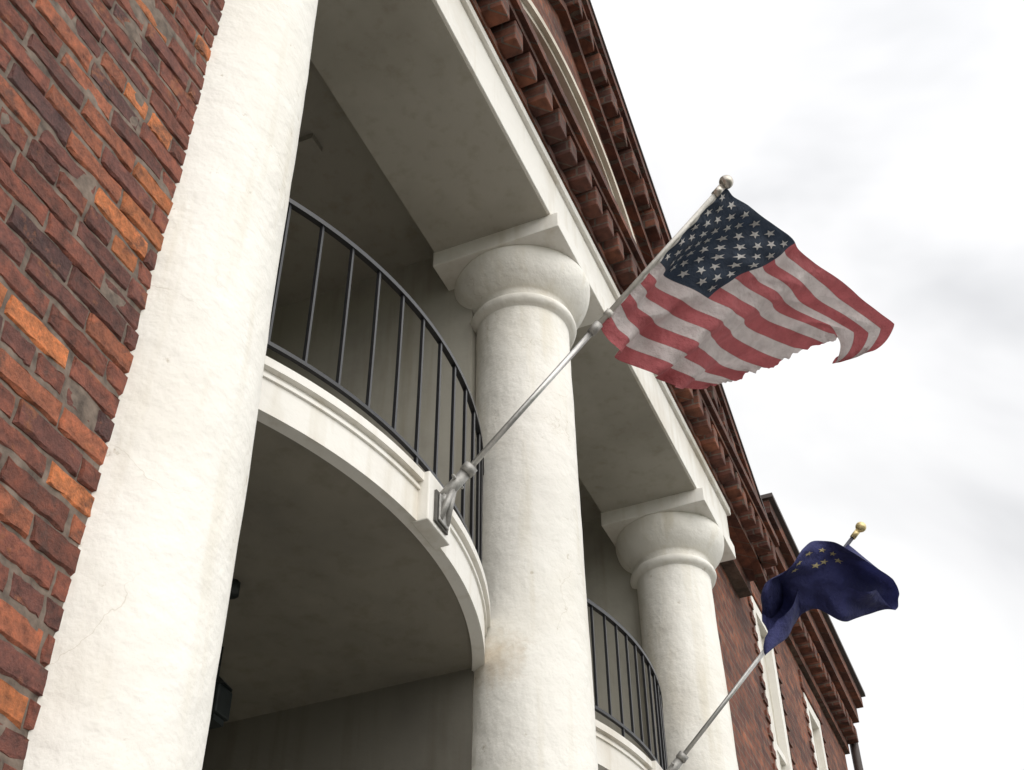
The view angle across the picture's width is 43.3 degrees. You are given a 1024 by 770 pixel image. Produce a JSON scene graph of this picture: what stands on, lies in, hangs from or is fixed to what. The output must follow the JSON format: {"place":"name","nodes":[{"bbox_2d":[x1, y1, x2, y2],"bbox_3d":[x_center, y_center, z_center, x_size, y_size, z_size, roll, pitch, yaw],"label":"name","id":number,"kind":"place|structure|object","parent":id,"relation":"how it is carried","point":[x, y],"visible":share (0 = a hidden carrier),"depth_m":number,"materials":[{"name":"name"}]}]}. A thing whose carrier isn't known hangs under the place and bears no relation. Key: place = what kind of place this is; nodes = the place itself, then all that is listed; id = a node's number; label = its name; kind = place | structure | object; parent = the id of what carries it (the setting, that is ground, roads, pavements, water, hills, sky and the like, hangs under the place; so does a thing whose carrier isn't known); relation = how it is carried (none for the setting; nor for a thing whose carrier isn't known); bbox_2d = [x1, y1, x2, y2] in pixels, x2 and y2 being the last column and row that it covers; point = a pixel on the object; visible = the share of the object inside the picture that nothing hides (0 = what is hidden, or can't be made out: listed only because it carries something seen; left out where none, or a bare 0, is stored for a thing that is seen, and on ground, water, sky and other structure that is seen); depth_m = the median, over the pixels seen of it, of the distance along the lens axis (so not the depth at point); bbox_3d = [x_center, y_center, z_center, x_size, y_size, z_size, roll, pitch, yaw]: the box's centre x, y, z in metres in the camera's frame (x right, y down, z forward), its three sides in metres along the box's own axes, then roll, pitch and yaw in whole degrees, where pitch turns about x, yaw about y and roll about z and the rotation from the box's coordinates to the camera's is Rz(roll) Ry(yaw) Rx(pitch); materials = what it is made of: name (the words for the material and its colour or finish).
{"place":"outdoors","nodes":[
{"label":"outdoors","id":0,"kind":"place"},
{"bbox_2d":[202,668,473,769],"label":"porch lower partition","id":1,"kind":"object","parent":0,"point":[425,724],"visible":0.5,"depth_m":6.34,"materials":[{"name":"white paint"}]},
{"bbox_2d":[266,258,475,530],"bbox_3d":[-0.972,0.540,7.856,1.770,2.922,0.420,-16,-44,17],"label":"porch partition","id":2,"kind":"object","parent":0,"point":[433,297],"visible":0.14,"depth_m":8.10,"materials":[{"name":"white paint"}]},
{"bbox_2d":[275,59,601,522],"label":"porch ceiling","id":3,"kind":"structure","parent":0,"point":[340,182],"depth_m":8.22,"materials":[{"name":"white paint"}]},
{"bbox_2d":[596,730,647,769],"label":"balcony fascia","id":4,"kind":"structure","parent":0,"point":[609,757],"depth_m":7.21,"materials":[{"name":"white paint"}]},
{"bbox_2d":[596,733,646,769],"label":"balcony fascia bead","id":5,"kind":"object","parent":4,"relation":"attached to","point":[624,752],"visible":0.34,"depth_m":7.30,"materials":[{"name":"white paint"}]},
{"bbox_2d":[595,719,652,768],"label":"balcony fascia lip","id":6,"kind":"object","parent":4,"relation":"attached to","point":[627,745],"visible":0.23,"depth_m":7.34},
{"bbox_2d":[531,0,755,581],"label":"gable wall","id":7,"kind":"structure","parent":0,"point":[548,13],"depth_m":10.14,"materials":[{"name":"brown brick"}]},
{"bbox_2d":[591,0,1023,769],"label":"sky","id":8,"kind":"structure","parent":0,"point":[885,138],"materials":[{"name":"white"}]},
{"bbox_3d":[-0.199,2.616,7.851,2.076,0.207,2.820,-16,-44,17],"label":"balcony","id":9,"kind":"object","parent":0,"visible":0},
{"bbox_2d":[590,606,667,769],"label":"balusters","id":10,"kind":"object","parent":9,"relation":"on","point":[661,733],"visible":0.64,"depth_m":7.91,"materials":[{"name":"black paint"}]},
{"bbox_2d":[587,598,662,708],"bbox_3d":[0.558,1.558,8.061,0.298,0.027,2.253,-22,-46,22],"label":"top rail","id":11,"kind":"object","parent":10,"relation":"attached to","point":[622,630],"visible":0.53,"depth_m":8.05,"materials":[{"name":"black metal"}]},
{"bbox_2d":[594,705,659,764],"bbox_3d":[0.563,2.074,7.604,0.292,0.020,2.250,-22,-46,22],"label":"bottom rail","id":12,"kind":"object","parent":10,"relation":"attached to","point":[633,736],"visible":0.47,"depth_m":7.54,"materials":[{"name":"black metal"}]},
{"bbox_2d":[648,522,865,769],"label":"flagpole","id":13,"kind":"object","parent":9,"relation":"attached to","point":[681,758],"visible":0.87,"depth_m":7.73,"materials":[{"name":"brushed aluminium"},{"name":"cast metal"},{"name":"gold paint"}]},
{"bbox_2d":[761,541,898,654],"bbox_3d":[1.875,1.253,7.634,0.837,0.983,0.608,-10,-42,11],"label":"state flag","id":14,"kind":"object","parent":13,"relation":"attached to","point":[837,581],"visible":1,"depth_m":7.65,"materials":[{"name":"blue fabric"}]},
{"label":"pavement","id":15,"kind":"structure","parent":0,"visible":0},
{"bbox_2d":[0,0,224,769],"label":"brick courses","id":16,"kind":"object","parent":15,"relation":"on","point":[57,112],"visible":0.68,"depth_m":3.53,"materials":[{"name":"red brick"}]},
{"bbox_2d":[23,0,317,769],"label":"column","id":17,"kind":"structure","parent":15,"relation":"on","point":[132,667],"depth_m":3.58,"materials":[{"name":"white paint"}]},
{"bbox_2d":[454,244,597,769],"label":"column","id":18,"kind":"structure","parent":15,"relation":"on","point":[533,692],"depth_m":6.76,"materials":[{"name":"white paint"}]},
{"bbox_2d":[433,212,606,327],"bbox_3d":[0.066,-0.632,8.293,0.846,0.127,0.888,-16,-44,17],"label":"abacus","id":19,"kind":"object","parent":18,"relation":"on","point":[550,231],"visible":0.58,"depth_m":8.01,"materials":[{"name":"white paint"}]},
{"bbox_2d":[433,0,729,537],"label":"entablature beam","id":20,"kind":"structure","parent":19,"relation":"on","point":[465,36],"depth_m":7.94,"materials":[{"name":"white paint"}]},
{"bbox_2d":[310,0,694,512],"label":"beam soffit panel","id":21,"kind":"structure","parent":20,"relation":"attached to","point":[400,81],"depth_m":7.61,"materials":[{"name":"grey paint"}]},
{"bbox_2d":[460,0,730,515],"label":"entablature cap","id":22,"kind":"object","parent":20,"relation":"attached to","point":[502,73],"visible":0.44,"depth_m":8.36,"materials":[{"name":"white paint"}]},
{"bbox_2d":[588,0,767,516],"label":"gable roof","id":23,"kind":"structure","parent":20,"relation":"on","point":[625,105],"depth_m":11.01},
{"bbox_2d":[520,0,616,201],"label":"arch moulding","id":24,"kind":"object","parent":23,"relation":"attached to","point":[563,81],"visible":0.27,"depth_m":9.29,"materials":[{"name":"white paint"}]},
{"bbox_2d":[521,0,636,243],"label":"arch moulding","id":25,"kind":"object","parent":23,"relation":"attached to","point":[538,19],"visible":0.3,"depth_m":9.41,"materials":[{"name":"white paint"}]},
{"bbox_2d":[469,0,779,577],"bbox_3d":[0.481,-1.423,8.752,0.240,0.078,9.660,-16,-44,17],"label":"corbel","id":26,"kind":"object","parent":23,"relation":"attached to","point":[562,99],"visible":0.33,"depth_m":8.81,"materials":[{"name":"brick"}]},
{"bbox_2d":[476,0,776,567],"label":"corbel dentils","id":27,"kind":"object","parent":23,"relation":"attached to","point":[537,95],"visible":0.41,"depth_m":8.64,"materials":[{"name":"brick"}]},
{"bbox_2d":[572,0,738,455],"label":"rake band","id":28,"kind":"object","parent":23,"relation":"attached to","point":[596,51],"depth_m":10.69,"materials":[{"name":"brick"}]},
{"bbox_2d":[548,0,766,592],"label":"rake band","id":29,"kind":"object","parent":23,"relation":"attached to","point":[560,8],"visible":0.39,"depth_m":10.44,"materials":[{"name":"brick"}]},
{"bbox_2d":[564,0,768,556],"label":"rake dentils","id":30,"kind":"object","parent":23,"relation":"attached to","point":[608,102],"visible":0.22,"depth_m":10.62,"materials":[{"name":"brick"}]},
{"bbox_2d":[582,0,759,499],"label":"cornice","id":31,"kind":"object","parent":23,"relation":"attached to","point":[622,108],"depth_m":10.88,"materials":[{"name":"stone"}]},
{"bbox_2d":[721,554,751,597],"bbox_3d":[1.906,1.531,11.483,0.129,0.149,1.182,-16,-44,17],"label":"lintel","id":32,"kind":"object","parent":23,"relation":"attached to","point":[736,575],"visible":0.43,"depth_m":11.63,"materials":[{"name":"brick"}]},
{"bbox_2d":[582,519,648,757],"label":"porch side wall","id":33,"kind":"structure","parent":15,"relation":"on","point":[611,591],"depth_m":10.04,"materials":[{"name":"paint"}]},
{"bbox_2d":[615,511,738,769],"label":"column","id":34,"kind":"structure","parent":15,"relation":"on","point":[670,561],"depth_m":9.58,"materials":[{"name":"white paint"}]},
{"bbox_2d":[601,487,735,562],"bbox_3d":[1.266,1.218,10.398,0.846,0.127,0.888,-16,-44,17],"label":"abacus","id":35,"kind":"object","parent":34,"relation":"on","point":[615,523],"visible":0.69,"depth_m":10.11,"materials":[{"name":"white paint"}]},
{"bbox_2d":[712,563,775,769],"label":"wall","id":36,"kind":"structure","parent":15,"relation":"on","point":[748,707],"depth_m":10.96,"materials":[{"name":"red brick"}]},
{"bbox_2d":[774,640,815,769],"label":"wall","id":37,"kind":"structure","parent":15,"relation":"on","point":[800,737],"depth_m":13.12,"materials":[{"name":"red brick"}]},
{"bbox_2d":[747,596,795,769],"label":"brick jamb","id":38,"kind":"object","parent":37,"relation":"attached to","point":[764,697],"visible":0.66,"depth_m":12.03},
{"bbox_2d":[750,596,792,769],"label":"window frame","id":39,"kind":"object","parent":38,"relation":"attached to","point":[783,755],"visible":0.38,"depth_m":12.22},
{"bbox_2d":[760,635,782,769],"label":"window glass","id":40,"kind":"object","parent":39,"relation":"in","point":[770,698],"depth_m":12.32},
{"bbox_3d":[2.280,1.965,13.025,0.333,0.840,0.750,-16,-44,17],"label":"wall over window","id":41,"kind":"object","parent":39,"relation":"on","visible":0},
{"bbox_2d":[750,581,761,613],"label":"brick lintel","id":42,"kind":"structure","parent":41,"relation":"attached to","point":[756,595],"depth_m":12.64,"materials":[{"name":"red brick"}]},
{"bbox_2d":[798,669,822,724],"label":"brick lintel","id":43,"kind":"structure","parent":37,"relation":"attached to","point":[809,695],"depth_m":14.21,"materials":[{"name":"red brick"}]},
{"bbox_2d":[773,566,853,725],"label":"wing cornice","id":44,"kind":"structure","parent":37,"relation":"attached to","point":[822,662],"depth_m":15.04,"materials":[{"name":"brick"}]},
{"bbox_2d":[776,547,858,723],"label":"wing cornice","id":45,"kind":"structure","parent":44,"relation":"on","point":[823,651],"depth_m":14.88,"materials":[{"name":"stone"}]},
{"bbox_2d":[762,499,862,708],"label":"wing cornice","id":46,"kind":"structure","parent":45,"relation":"on","point":[787,552],"depth_m":14.76,"materials":[{"name":"stone"}]},
{"bbox_2d":[802,697,830,769],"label":"brick jamb","id":47,"kind":"object","parent":37,"relation":"attached to","point":[810,735],"visible":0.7,"depth_m":13.63,"materials":[{"name":"red brick"}]},
{"bbox_2d":[803,692,827,769],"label":"window frame","id":48,"kind":"object","parent":47,"relation":"attached to","point":[814,724],"visible":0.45,"depth_m":14.11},
{"bbox_2d":[814,696,847,769],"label":"wall","id":49,"kind":"structure","parent":15,"relation":"on","point":[836,758],"depth_m":14.96,"materials":[{"name":"red brick"}]},
{"bbox_2d":[754,580,849,754],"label":"wing cornice","id":50,"kind":"structure","parent":49,"relation":"attached to","point":[809,678],"depth_m":14.64,"materials":[{"name":"stone"}]},
{"bbox_2d":[765,566,858,743],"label":"wing dentils","id":51,"kind":"object","parent":50,"relation":"on","point":[811,656],"visible":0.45,"depth_m":14.66,"materials":[{"name":"brick"}]},
{"bbox_2d":[849,743,862,769],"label":"downspout","id":52,"kind":"object","parent":15,"relation":"on","point":[856,756],"visible":0.65,"depth_m":15.76,"materials":[{"name":"metal"}]},
{"bbox_3d":[2.772,7.833,13.385,2.100,9.160,0.294,-16,-44,17],"label":"right return wall","id":53,"kind":"object","parent":15,"relation":"on","visible":0},
{"bbox_2d":[760,492,865,696],"bbox_3d":[-3.402,4.527,16.902,15.132,0.047,4.620,-16,-44,17],"label":"wing roof edge","id":54,"kind":"object","parent":53,"relation":"on","point":[773,502],"visible":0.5,"depth_m":14.83,"materials":[{"name":"metal"}]},
{"bbox_3d":[-1.865,2.578,6.618,0.240,8.140,7.200,-16,-44,17],"label":"porch","id":55,"kind":"object","parent":15,"relation":"on","visible":0},
{"bbox_2d":[297,133,322,157],"bbox_3d":[-1.226,-1.442,7.787,0.120,0.042,0.120,-16,-44,17],"label":"ceiling vent","id":56,"kind":"object","parent":55,"relation":"attached to","point":[309,145],"visible":0.86,"depth_m":7.76,"materials":[{"name":"paint"}]},
{"bbox_2d":[219,421,471,723],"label":"balcony slab","id":57,"kind":"structure","parent":55,"relation":"attached to","point":[346,589],"depth_m":5.82,"materials":[{"name":"white paint"}]},
{"bbox_2d":[209,578,240,729],"bbox_3d":[-1.329,1.219,5.801,0.158,0.399,0.689,6,-42,-7],"label":"hanging lantern","id":58,"kind":"object","parent":57,"relation":"hanging from","point":[221,705],"visible":0.52,"depth_m":5.89,"materials":[{"name":"black metal"}]},
{"bbox_2d":[257,369,484,671],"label":"balcony fascia","id":59,"kind":"structure","parent":57,"relation":"attached to","point":[355,458],"depth_m":5.17,"materials":[{"name":"white paint"}]},
{"bbox_2d":[263,372,486,635],"bbox_3d":[-0.608,0.474,5.495,0.446,0.018,2.754,-20,-45,20],"label":"balcony fascia bead","id":60,"kind":"object","parent":59,"relation":"attached to","point":[361,436],"visible":0.49,"depth_m":5.23,"materials":[{"name":"white paint"}]},
{"bbox_2d":[264,356,489,627],"bbox_3d":[-0.690,0.470,5.571,0.687,0.042,2.742,-16,-44,17],"label":"balcony fascia lip","id":61,"kind":"object","parent":59,"relation":"attached to","point":[362,424],"visible":0.29,"depth_m":5.25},
{"bbox_2d":[268,203,482,563],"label":"balusters","id":62,"kind":"object","parent":57,"relation":"on","point":[479,505],"visible":0.62,"depth_m":5.82,"materials":[{"name":"black paint"}]},
{"bbox_2d":[267,340,472,541],"bbox_3d":[-0.559,0.356,5.648,0.339,0.020,2.426,-19,-45,19],"label":"bottom rail","id":63,"kind":"object","parent":62,"relation":"attached to","point":[361,405],"visible":0.52,"depth_m":5.32,"materials":[{"name":"black metal"}]},
{"bbox_2d":[289,198,483,474],"bbox_3d":[-0.565,-0.273,6.204,0.346,0.027,2.429,-19,-45,19],"label":"top rail","id":64,"kind":"object","parent":62,"relation":"attached to","point":[369,261],"visible":0.75,"depth_m":6.00,"materials":[{"name":"black metal"}]},
{"bbox_2d":[412,175,733,548],"bbox_3d":[0.328,-0.173,5.734,1.546,1.612,0.216,-16,-44,17],"label":"flagpole","id":65,"kind":"object","parent":57,"relation":"attached to","point":[435,505],"visible":0.99,"depth_m":5.53,"materials":[{"name":"white paint"},{"name":"cast metal"},{"name":"brushed aluminium"}]},
{"bbox_2d":[601,189,893,388],"bbox_3d":[1.146,-0.225,6.297,1.661,0.797,0.795,33,-51,-32],"label":"american flag","id":66,"kind":"object","parent":65,"relation":"attached to","point":[729,287],"visible":1,"depth_m":6.18,"materials":[{"name":"fabric"}]},
{"bbox_3d":[-4.622,-5.050,-2.051,0.543,8.122,6.600,-16,-44,17],"label":"wall","id":67,"kind":"object","parent":15,"relation":"on","visible":0},
{"bbox_2d":[0,0,217,769],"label":"mortar face","id":68,"kind":"object","parent":67,"relation":"attached to","point":[86,406],"visible":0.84,"depth_m":3.51}
]}

